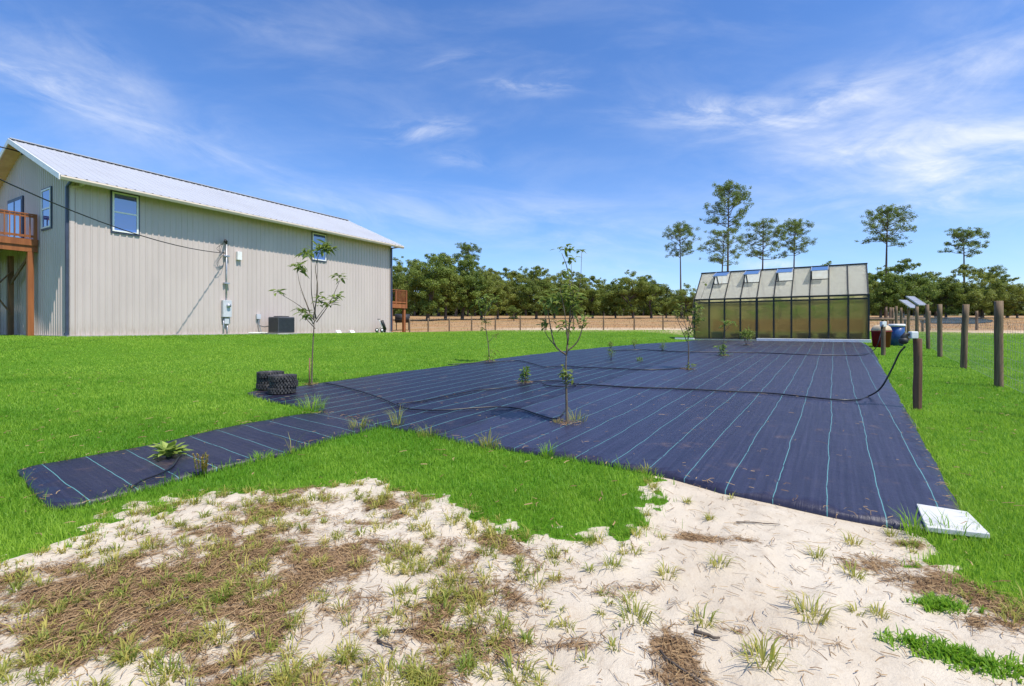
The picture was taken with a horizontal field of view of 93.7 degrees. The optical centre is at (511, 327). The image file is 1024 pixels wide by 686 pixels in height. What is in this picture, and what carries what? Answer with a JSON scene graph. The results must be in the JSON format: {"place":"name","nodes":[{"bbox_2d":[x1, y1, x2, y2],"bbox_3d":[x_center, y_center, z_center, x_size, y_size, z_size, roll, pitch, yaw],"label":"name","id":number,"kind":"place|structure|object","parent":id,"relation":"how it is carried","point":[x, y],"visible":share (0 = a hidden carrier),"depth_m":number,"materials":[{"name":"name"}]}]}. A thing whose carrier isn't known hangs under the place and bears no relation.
{"place":"outdoors","nodes":[
{"label":"outdoors","id":0,"kind":"place"},
{"bbox_2d":[256,378,268,383],"bbox_3d":[-4.481,0.970,8.901,0.460,0.104,0.460,0,0,4],"label":"knobby tyre","id":1,"kind":"object","parent":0,"point":[262,380],"visible":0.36,"depth_m":8.69,"materials":[{"name":"rubber"}]},
{"bbox_2d":[256,370,283,377],"bbox_3d":[-4.467,0.866,8.878,0.460,0.104,0.459,0,0,20],"label":"knobby tyre","id":2,"kind":"object","parent":1,"relation":"on","point":[262,374],"visible":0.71,"depth_m":8.70,"materials":[{"name":"rubber"}]},
{"bbox_2d":[0,316,1023,685],"bbox_3d":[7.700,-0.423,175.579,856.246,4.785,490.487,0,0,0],"label":"ground","id":3,"kind":"structure","parent":0,"point":[694,582],"depth_m":2.72,"materials":[{"name":"soil"}]},
{"bbox_2d":[0,209,37,335],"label":"wooden deck","id":4,"kind":"structure","parent":3,"relation":"on","point":[14,243],"depth_m":19.32,"materials":[{"name":"brown wood"}]},
{"bbox_2d":[17,412,377,509],"bbox_3d":[-3.108,1.293,5.246,1.618,0.168,3.098,0,0,37],"label":"woven weed barrier fabric","id":5,"kind":"object","parent":3,"relation":"on","point":[81,477],"visible":0.86,"depth_m":4.71,"materials":[{"name":"fabric"}]},
{"bbox_2d":[130,453,181,486],"bbox_3d":[-3.176,1.287,4.387,0.114,0.053,0.938,0,0,-13],"label":"drip hose","id":6,"kind":"object","parent":5,"relation":"on","point":[170,467],"visible":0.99,"depth_m":4.23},
{"bbox_2d":[148,440,190,458],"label":"hosta","id":7,"kind":"object","parent":5,"relation":"on","point":[170,449],"visible":0.98,"depth_m":4.75,"materials":[{"name":"green plant"}]},
{"bbox_2d":[193,452,208,475],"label":"yellow weed","id":8,"kind":"object","parent":3,"relation":"on","point":[204,462],"visible":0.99,"depth_m":4.27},
{"bbox_2d":[0,137,403,336],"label":"metal barn","id":9,"kind":"structure","parent":3,"relation":"on","point":[92,277],"depth_m":21.21,"materials":[{"name":"ribbed metal siding"},{"name":"metal"},{"name":"concrete"}]},
{"bbox_2d":[7,195,23,237],"bbox_3d":[-21.585,-4.600,20.865,1.870,2.000,0.085,0,0,30],"label":"door","id":10,"kind":"structure","parent":9,"relation":"in","point":[16,204],"depth_m":20.68,"materials":[{"name":"glass"}]},
{"bbox_2d":[41,186,52,230],"bbox_3d":[-18.524,-4.715,19.099,1.040,1.670,0.070,0,0,30],"label":"window","id":11,"kind":"structure","parent":9,"relation":"in","point":[46,193],"depth_m":19.03,"materials":[{"name":"white glass"}]},
{"bbox_2d":[110,190,139,236],"bbox_3d":[-15.672,-4.605,19.460,0.070,1.690,0.980,0,0,30],"label":"window","id":12,"kind":"structure","parent":9,"relation":"in","point":[124,207],"depth_m":19.43,"materials":[{"name":"white plastic"}]},
{"bbox_2d":[217,239,231,333],"bbox_3d":[-13.614,-1.873,22.644,0.374,4.606,0.811,0,0,30],"label":"electric meter","id":13,"kind":"object","parent":9,"relation":"attached to","point":[226,307],"visible":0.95,"depth_m":22.79,"materials":[{"name":"grey metal"}]},
{"bbox_2d":[0,179,221,252],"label":"service cable","id":14,"kind":"object","parent":13,"relation":"attached to","point":[95,219],"visible":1,"depth_m":14.61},
{"bbox_2d":[311,231,326,262],"bbox_3d":[-11.029,-4.580,27.464,0.070,1.640,1.020,0,0,30],"label":"window","id":15,"kind":"structure","parent":9,"relation":"in","point":[314,235],"depth_m":27.40,"materials":[{"name":"white glass"}]},
{"bbox_2d":[265,316,296,334],"bbox_3d":[-11.784,-0.068,24.537,1.000,1.035,1.100,0,0,30],"label":"air conditioner","id":16,"kind":"object","parent":3,"relation":"on","point":[279,325],"visible":0.99,"depth_m":24.22,"materials":[{"name":"metal"}]},
{"bbox_2d":[269,239,348,385],"bbox_3d":[-3.961,-0.224,9.292,1.492,2.929,0.756,0,0,0],"label":"fruit sapling","id":17,"kind":"object","parent":3,"relation":"on","point":[319,247],"visible":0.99,"depth_m":9.28,"materials":[{"name":"green plant"}]},
{"bbox_2d":[296,393,330,412],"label":"edge weed","id":18,"kind":"object","parent":3,"relation":"on","point":[312,405],"visible":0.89,"depth_m":6.98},
{"bbox_2d":[391,289,406,331],"bbox_3d":[-9.769,-1.970,34.413,4.430,5.199,1.705,0,0,30],"label":"stair landing","id":19,"kind":"object","parent":3,"relation":"on","point":[397,305],"visible":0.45,"depth_m":33.85,"materials":[{"name":"brown wood"}]},
{"bbox_2d":[392,256,426,313],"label":"oak tree","id":20,"kind":"object","parent":3,"relation":"on","point":[402,283],"visible":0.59,"depth_m":61.03,"materials":[{"name":"green plant"}]},
{"bbox_2d":[397,258,428,315],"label":"oak tree","id":21,"kind":"object","parent":3,"relation":"on","point":[412,302],"visible":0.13,"depth_m":97.16,"materials":[{"name":"green plant"}]},
{"bbox_2d":[409,252,456,320],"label":"oak tree","id":22,"kind":"object","parent":3,"relation":"on","point":[430,279],"visible":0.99,"depth_m":58.08,"materials":[{"name":"green plant"}]},
{"bbox_2d":[425,254,469,319],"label":"oak tree","id":23,"kind":"object","parent":3,"relation":"on","point":[446,304],"visible":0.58,"depth_m":61.70,"materials":[{"name":"green plant"}]},
{"bbox_2d":[443,254,490,319],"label":"oak tree","id":24,"kind":"object","parent":3,"relation":"on","point":[471,282],"visible":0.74,"depth_m":63.06,"materials":[{"name":"green plant"}]},
{"bbox_2d":[454,242,481,315],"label":"pine tree","id":25,"kind":"object","parent":3,"relation":"on","point":[467,248],"visible":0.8,"depth_m":93.04,"materials":[{"name":"green plant"}]},
{"bbox_2d":[446,251,492,315],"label":"oak tree","id":26,"kind":"object","parent":3,"relation":"on","point":[460,268],"visible":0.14,"depth_m":93.26,"materials":[{"name":"green plant"}]},
{"bbox_2d":[248,340,693,417],"bbox_3d":[2.729,0.939,16.703,3.387,0.660,22.499,0,0,34],"label":"woven weed barrier fabric","id":27,"kind":"object","parent":3,"relation":"on","point":[416,385],"visible":0.77,"depth_m":9.64,"materials":[{"name":"fabric"}]},
{"bbox_2d":[267,386,295,393],"bbox_3d":[-4.033,1.092,8.420,0.459,0.104,0.459,0,0,-19],"label":"knobby tyre","id":28,"kind":"object","parent":27,"relation":"on","point":[271,390],"visible":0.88,"depth_m":8.24,"materials":[{"name":"rubber"}]},
{"bbox_2d":[269,380,297,387],"bbox_3d":[-4.009,0.988,8.438,0.459,0.104,0.460,0,0,-38],"label":"knobby tyre","id":29,"kind":"object","parent":28,"relation":"on","point":[287,384],"visible":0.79,"depth_m":8.26,"materials":[{"name":"rubber"}]},
{"bbox_2d":[268,374,296,381],"bbox_3d":[-4.029,0.884,8.430,0.459,0.104,0.459,0,0,8],"label":"knobby tyre","id":30,"kind":"object","parent":29,"relation":"on","point":[281,377],"visible":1,"depth_m":8.28,"materials":[{"name":"rubber"}]},
{"bbox_2d":[397,383,530,403],"bbox_3d":[-0.718,1.133,8.393,2.946,0.094,0.179,0,0,-44],"label":"drip hose","id":31,"kind":"object","parent":27,"relation":"on","point":[460,393],"visible":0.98,"depth_m":8.27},
{"bbox_2d":[470,294,500,360],"bbox_3d":[-0.710,0.070,13.428,0.935,2.027,0.648,0,0,43],"label":"fruit sapling","id":32,"kind":"object","parent":27,"relation":"on","point":[485,322],"visible":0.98,"depth_m":13.38,"materials":[{"name":"green plant"}]},
{"bbox_2d":[463,265,506,319],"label":"oak tree","id":33,"kind":"object","parent":3,"relation":"on","point":[492,289],"visible":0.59,"depth_m":64.72,"materials":[{"name":"green plant"}]},
{"bbox_2d":[482,270,512,318],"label":"oak tree","id":34,"kind":"object","parent":3,"relation":"on","point":[506,289],"visible":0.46,"depth_m":67.45,"materials":[{"name":"green plant"}]},
{"bbox_2d":[498,267,517,315],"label":"oak tree","id":35,"kind":"object","parent":3,"relation":"on","point":[505,272],"visible":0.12,"depth_m":102.27,"materials":[{"name":"green plant"}]},
{"bbox_2d":[0,330,1023,608],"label":"lawn grass","id":36,"kind":"structure","parent":3,"relation":"on","point":[964,502],"depth_m":5.52,"materials":[{"name":"plant"}]},
{"bbox_2d":[0,475,1023,685],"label":"sand weeds","id":37,"kind":"object","parent":3,"relation":"on","point":[414,674],"visible":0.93,"depth_m":2.44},
{"bbox_2d":[0,478,1023,685],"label":"straw litter","id":38,"kind":"object","parent":3,"relation":"on","point":[252,648],"visible":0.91,"depth_m":2.44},
{"bbox_2d":[0,367,1023,581],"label":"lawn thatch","id":39,"kind":"object","parent":3,"relation":"on","point":[476,464],"visible":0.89,"depth_m":4.74,"materials":[{"name":"plant"}]},
{"bbox_2d":[497,270,533,318],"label":"oak tree","id":40,"kind":"object","parent":3,"relation":"on","point":[513,295],"visible":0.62,"depth_m":71.68,"materials":[{"name":"green plant"}]},
{"bbox_2d":[483,644,548,683],"bbox_3d":[0.015,1.418,1.995,0.287,0.093,0.249,0,0,19],"label":"grass tuft","id":41,"kind":"object","parent":3,"relation":"on","point":[504,655],"visible":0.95,"depth_m":2.02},
{"bbox_2d":[505,266,535,315],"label":"oak tree","id":42,"kind":"object","parent":3,"relation":"on","point":[525,271],"visible":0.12,"depth_m":101.59,"materials":[{"name":"green plant"}]},
{"bbox_2d":[516,265,557,318],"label":"oak tree","id":43,"kind":"object","parent":3,"relation":"on","point":[528,287],"visible":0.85,"depth_m":68.99,"materials":[{"name":"green plant"}]},
{"bbox_2d":[526,267,558,315],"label":"oak tree","id":44,"kind":"object","parent":3,"relation":"on","point":[538,278],"visible":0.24,"depth_m":101.76,"materials":[{"name":"green plant"}]},
{"bbox_2d":[353,340,736,436],"bbox_3d":[4.751,0.955,15.331,1.620,0.698,22.526,0,0,34],"label":"woven weed barrier fabric","id":45,"kind":"object","parent":3,"relation":"on","point":[521,396],"visible":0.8,"depth_m":8.18,"materials":[{"name":"fabric"}]},
{"bbox_2d":[538,273,584,318],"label":"oak tree","id":46,"kind":"object","parent":3,"relation":"on","point":[560,281],"visible":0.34,"depth_m":71.71,"materials":[{"name":"green plant"}]},
{"bbox_2d":[534,243,590,423],"bbox_3d":[0.653,0.144,6.136,0.826,2.436,0.605,0,0,0],"label":"fruit sapling","id":47,"kind":"object","parent":3,"relation":"on","point":[555,298],"visible":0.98,"depth_m":6.16,"materials":[{"name":"green plant"}]},
{"bbox_2d":[551,271,590,318],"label":"oak tree","id":48,"kind":"object","parent":3,"relation":"on","point":[577,283],"visible":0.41,"depth_m":72.32,"materials":[{"name":"green plant"}]},
{"bbox_2d":[578,276,616,317],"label":"oak tree","id":49,"kind":"object","parent":3,"relation":"on","point":[596,304],"visible":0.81,"depth_m":74.14,"materials":[{"name":"green plant"}]},
{"bbox_2d":[599,551,626,570],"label":"grass tuft","id":50,"kind":"object","parent":3,"relation":"on","point":[613,563],"visible":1,"depth_m":2.76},
{"bbox_2d":[599,281,627,317],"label":"oak tree","id":51,"kind":"object","parent":3,"relation":"on","point":[611,304],"visible":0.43,"depth_m":74.94,"materials":[{"name":"green plant"}]},
{"bbox_2d":[598,270,655,318],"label":"oak tree","id":52,"kind":"object","parent":3,"relation":"on","point":[628,293],"visible":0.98,"depth_m":72.19,"materials":[{"name":"green plant"}]},
{"bbox_2d":[604,582,665,625],"bbox_3d":[0.594,1.358,2.316,0.274,0.113,0.364,0,0,-19],"label":"grass tuft","id":53,"kind":"object","parent":3,"relation":"on","point":[640,614],"visible":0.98,"depth_m":2.33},
{"bbox_2d":[632,275,668,317],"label":"oak tree","id":54,"kind":"object","parent":3,"relation":"on","point":[654,291],"visible":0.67,"depth_m":74.46,"materials":[{"name":"green plant"}]},
{"bbox_2d":[653,287,677,317],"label":"oak tree","id":55,"kind":"object","parent":3,"relation":"on","point":[665,308],"visible":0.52,"depth_m":76.90,"materials":[{"name":"green plant"}]},
{"bbox_2d":[655,556,680,579],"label":"grass tuft","id":56,"kind":"object","parent":3,"relation":"on","point":[660,570],"visible":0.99,"depth_m":2.69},
{"bbox_2d":[666,283,695,321],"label":"oak tree","id":57,"kind":"object","parent":3,"relation":"on","point":[681,294],"visible":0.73,"depth_m":56.27,"materials":[{"name":"green plant"}]},
{"bbox_2d":[662,220,700,317],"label":"pine tree","id":58,"kind":"object","parent":3,"relation":"on","point":[685,230],"visible":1,"depth_m":74.61,"materials":[{"name":"green plant"}]},
{"bbox_2d":[671,282,706,369],"bbox_3d":[4.277,0.026,11.639,0.904,2.250,0.514,0,0,0],"label":"fruit sapling","id":59,"kind":"object","parent":3,"relation":"on","point":[698,319],"visible":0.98,"depth_m":11.59,"materials":[{"name":"green plant"}]},
{"bbox_2d":[409,311,977,331],"bbox_3d":[17.141,-0.290,33.604,48.715,1.792,1.030,0,0,-1],"label":"wire fence","id":60,"kind":"object","parent":3,"relation":"on","point":[976,315],"visible":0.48,"depth_m":33.68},
{"bbox_2d":[438,340,966,536],"bbox_3d":[7.452,1.009,13.524,4.998,0.773,22.532,0,0,34],"label":"woven weed barrier fabric","id":61,"kind":"object","parent":3,"relation":"on","point":[806,464],"visible":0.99,"depth_m":5.76,"materials":[{"name":"fabric"}]},
{"bbox_2d":[323,382,564,418],"bbox_3d":[-1.688,1.149,7.695,5.284,0.140,1.067,0,0,30],"label":"drip hose","id":62,"kind":"object","parent":61,"relation":"on","point":[453,409],"visible":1,"depth_m":7.02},
{"bbox_2d":[478,428,501,448],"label":"edge weed","id":63,"kind":"object","parent":61,"relation":"on","point":[490,443],"visible":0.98,"depth_m":5.17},
{"bbox_2d":[22,344,966,523],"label":"mat litter","id":64,"kind":"object","parent":61,"relation":"on","point":[307,383],"visible":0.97,"depth_m":5.53,"materials":[{"name":"plant"}]},
{"bbox_2d":[448,360,684,369],"bbox_3d":[1.371,0.972,12.511,5.951,0.098,1.307,0,0,12],"label":"drip hose","id":65,"kind":"object","parent":61,"relation":"on","point":[570,366],"visible":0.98,"depth_m":11.99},
{"bbox_2d":[573,346,905,400],"bbox_3d":[3.671,0.724,8.576,5.165,0.900,0.921,0,0,26],"label":"drip hose","id":66,"kind":"object","parent":61,"relation":"on","point":[891,369],"visible":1,"depth_m":8.24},
{"bbox_2d":[611,329,881,355],"bbox_3d":[7.726,0.463,15.989,8.914,0.844,1.505,0,0,6],"label":"drip hose","id":67,"kind":"object","parent":61,"relation":"on","point":[759,352],"visible":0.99,"depth_m":15.86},
{"bbox_2d":[683,603,725,628],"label":"grass tuft","id":68,"kind":"object","parent":3,"relation":"on","point":[702,620],"visible":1,"depth_m":2.30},
{"bbox_2d":[393,284,1023,315],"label":"distant woods","id":69,"kind":"object","parent":3,"relation":"on","point":[530,312],"visible":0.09,"depth_m":113.11,"materials":[{"name":"green plant"}]},
{"bbox_2d":[701,548,739,568],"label":"grass tuft","id":70,"kind":"object","parent":3,"relation":"on","point":[714,562],"visible":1,"depth_m":2.78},
{"bbox_2d":[697,228,744,271],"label":"pine tree","id":71,"kind":"object","parent":3,"relation":"on","point":[725,235],"visible":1,"depth_m":69.53,"materials":[{"name":"green plant"}]},
{"bbox_2d":[713,319,737,355],"bbox_3d":[6.687,0.386,15.054,0.784,1.267,0.605,0,0,18],"label":"fruit sapling","id":72,"kind":"object","parent":3,"relation":"on","point":[722,348],"visible":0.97,"depth_m":15.00,"materials":[{"name":"green plant"}]},
{"bbox_2d":[699,179,753,270],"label":"pine tree","id":73,"kind":"object","parent":3,"relation":"on","point":[720,191],"visible":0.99,"depth_m":79.87,"materials":[{"name":"green plant"}]},
{"bbox_2d":[737,217,787,268],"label":"pine tree","id":74,"kind":"object","parent":3,"relation":"on","point":[764,239],"visible":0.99,"depth_m":74.15,"materials":[{"name":"green plant"}]},
{"bbox_2d":[725,627,803,675],"bbox_3d":[1.060,1.366,2.015,0.299,0.105,0.311,0,0,25],"label":"grass tuft","id":75,"kind":"object","parent":3,"relation":"on","point":[762,651],"visible":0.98,"depth_m":2.03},
{"bbox_2d":[693,263,869,340],"bbox_3d":[13.929,-1.040,25.193,7.690,4.120,3.800,0,0,34],"label":"greenhouse","id":76,"kind":"object","parent":3,"relation":"on","point":[812,302],"visible":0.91,"depth_m":23.71,"materials":[{"name":"glass"}]},
{"bbox_2d":[773,218,816,266],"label":"pine tree","id":77,"kind":"object","parent":3,"relation":"on","point":[795,229],"visible":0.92,"depth_m":74.33,"materials":[{"name":"green plant"}]},
{"bbox_2d":[773,585,844,624],"bbox_3d":[1.441,1.349,2.324,0.281,0.122,0.321,0,0,-24],"label":"grass tuft","id":78,"kind":"object","parent":3,"relation":"on","point":[821,620],"visible":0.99,"depth_m":2.34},
{"bbox_2d":[756,338,870,342],"bbox_3d":[14.019,0.615,22.530,4.550,0.150,0.180,0,0,34],"label":"kerb board","id":79,"kind":"object","parent":3,"relation":"on","point":[820,340],"visible":0.81,"depth_m":22.27,"materials":[{"name":"white plastic"}]},
{"bbox_2d":[800,540,831,558],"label":"grass tuft","id":80,"kind":"object","parent":3,"relation":"on","point":[817,554],"visible":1,"depth_m":2.89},
{"bbox_2d":[831,558,879,580],"bbox_3d":[1.933,1.365,2.704,0.202,0.086,0.244,0,0,-29],"label":"grass tuft","id":81,"kind":"object","parent":3,"relation":"on","point":[853,573],"visible":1,"depth_m":2.69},
{"bbox_2d":[838,528,874,545],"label":"grass tuft","id":82,"kind":"object","parent":3,"relation":"on","point":[852,540],"visible":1,"depth_m":3.08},
{"bbox_2d":[864,601,894,619],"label":"grass tuft","id":83,"kind":"object","parent":3,"relation":"on","point":[875,611],"visible":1,"depth_m":2.34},
{"bbox_2d":[870,325,891,346],"bbox_3d":[14.310,0.332,18.600,0.580,0.875,0.580,0,0,-17],"label":"red tub","id":84,"kind":"object","parent":3,"relation":"on","point":[875,331],"visible":0.63,"depth_m":18.44,"materials":[{"name":"plastic"}]},
{"bbox_2d":[881,327,885,355],"bbox_3d":[11.919,0.543,15.412,0.134,1.123,0.134,0,0,0],"label":"valve post","id":85,"kind":"object","parent":3,"relation":"on","point":[883,342],"visible":0.81,"depth_m":15.36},
{"bbox_2d":[854,203,917,317],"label":"pine tree","id":86,"kind":"object","parent":3,"relation":"on","point":[887,219],"visible":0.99,"depth_m":69.45,"materials":[{"name":"green plant"}]},
{"bbox_2d":[868,270,907,317],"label":"oak tree","id":87,"kind":"object","parent":3,"relation":"on","point":[879,307],"visible":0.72,"depth_m":65.42,"materials":[{"name":"green plant"}]},
{"bbox_2d":[868,265,912,317],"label":"oak tree","id":88,"kind":"object","parent":3,"relation":"on","point":[905,274],"visible":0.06,"depth_m":78.97,"materials":[{"name":"green plant"}]},
{"bbox_2d":[888,324,905,345],"bbox_3d":[15.386,0.297,19.200,0.570,0.860,0.570,0,0,0],"label":"blue tub","id":89,"kind":"object","parent":3,"relation":"on","point":[898,330],"visible":0.84,"depth_m":19.01,"materials":[{"name":"plastic"}]},
{"bbox_2d":[870,318,924,331],"bbox_3d":[24.638,-0.005,31.047,5.070,1.250,0.276,0,0,-11],"label":"log rail","id":90,"kind":"object","parent":3,"relation":"on","point":[893,319],"visible":0.38,"depth_m":30.97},
{"bbox_2d":[876,258,939,317],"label":"oak tree","id":91,"kind":"object","parent":3,"relation":"on","point":[914,283],"visible":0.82,"depth_m":64.70,"materials":[{"name":"green plant"}]},
{"bbox_2d":[888,504,932,537],"bbox_3d":[2.642,1.276,3.163,0.255,0.187,0.259,0,0,-24],"label":"edge weed","id":92,"kind":"object","parent":3,"relation":"on","point":[909,528],"visible":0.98,"depth_m":3.18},
{"bbox_2d":[912,338,922,410],"bbox_3d":[5.984,0.796,7.085,0.113,1.262,0.117,0,0,0],"label":"valve post","id":93,"kind":"object","parent":3,"relation":"on","point":[917,375],"visible":0.66,"depth_m":7.04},
{"bbox_2d":[898,331,917,343],"bbox_3d":[5.827,0.153,7.064,0.235,0.185,0.117,0,0,11],"label":"water timer","id":94,"kind":"object","parent":93,"relation":"attached to","point":[903,339],"visible":1,"depth_m":7.04,"materials":[{"name":"white plastic"}]},
{"bbox_2d":[907,271,949,317],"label":"oak tree","id":95,"kind":"object","parent":3,"relation":"on","point":[936,300],"visible":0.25,"depth_m":72.12,"materials":[{"name":"green plant"}]},
{"bbox_2d":[921,271,953,317],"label":"oak tree","id":96,"kind":"object","parent":3,"relation":"on","point":[943,280],"visible":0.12,"depth_m":80.36,"materials":[{"name":"green plant"}]},
{"bbox_2d":[904,591,988,614],"bbox_3d":[2.160,1.381,2.411,0.316,0.063,0.222,0,0,-9],"label":"creeping weed","id":97,"kind":"object","parent":3,"relation":"on","point":[932,601],"visible":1,"depth_m":2.39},
{"bbox_2d":[873,622,1023,684],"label":"creeping weed","id":98,"kind":"object","parent":3,"relation":"on","point":[940,650],"visible":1,"depth_m":2.04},
{"bbox_2d":[929,277,967,318],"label":"oak tree","id":99,"kind":"object","parent":3,"relation":"on","point":[948,309],"visible":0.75,"depth_m":69.46,"materials":[{"name":"green plant"}]},
{"bbox_2d":[917,504,989,538],"bbox_3d":[3.001,1.333,3.297,0.331,0.052,0.456,0,0,30],"label":"paving slab","id":100,"kind":"object","parent":3,"relation":"on","point":[956,518],"depth_m":3.26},
{"bbox_2d":[885,301,1023,392],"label":"wire fence","id":101,"kind":"object","parent":3,"relation":"on","point":[999,357],"visible":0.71,"depth_m":12.00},
{"bbox_2d":[921,506,998,553],"bbox_3d":[2.811,1.296,3.056,0.424,0.163,0.410,0,0,-32],"label":"edge weed","id":102,"kind":"object","parent":3,"relation":"on","point":[949,543],"visible":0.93,"depth_m":3.07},
{"bbox_2d":[937,226,990,291],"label":"pine tree","id":103,"kind":"object","parent":3,"relation":"on","point":[960,236],"visible":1,"depth_m":74.19,"materials":[{"name":"green plant"}]},
{"bbox_2d":[941,263,997,309],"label":"oak tree","id":104,"kind":"object","parent":3,"relation":"on","point":[973,298],"visible":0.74,"depth_m":69.15,"materials":[{"name":"green plant"}]},
{"bbox_2d":[953,270,1009,317],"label":"oak tree","id":105,"kind":"object","parent":3,"relation":"on","point":[981,308],"visible":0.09,"depth_m":77.11,"materials":[{"name":"green plant"}]},
{"bbox_2d":[976,268,1023,311],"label":"oak tree","id":106,"kind":"object","parent":3,"relation":"on","point":[998,285],"visible":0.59,"depth_m":71.36,"materials":[{"name":"green plant"}]},
{"bbox_2d":[985,274,1023,317],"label":"oak tree","id":107,"kind":"object","parent":3,"relation":"on","point":[1007,281],"visible":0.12,"depth_m":79.28,"materials":[{"name":"green plant"}]},
{"bbox_2d":[1001,282,1023,317],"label":"oak tree","id":108,"kind":"object","parent":3,"relation":"on","point":[1019,298],"visible":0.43,"depth_m":74.62,"materials":[{"name":"green plant"}]},
{"bbox_2d":[0,0,1023,298],"label":"sky","id":109,"kind":"structure","parent":0,"point":[519,131],"materials":[{"name":"blue"}]},
{"bbox_2d":[393,317,1022,330],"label":"field grass","id":110,"kind":"structure","parent":0,"point":[661,322],"depth_m":48.30,"materials":[{"name":"plant"}]},
{"bbox_2d":[920,317,991,323],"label":"pond","id":111,"kind":"structure","parent":0,"point":[958,321],"depth_m":59.21,"materials":[{"name":"liquid"}]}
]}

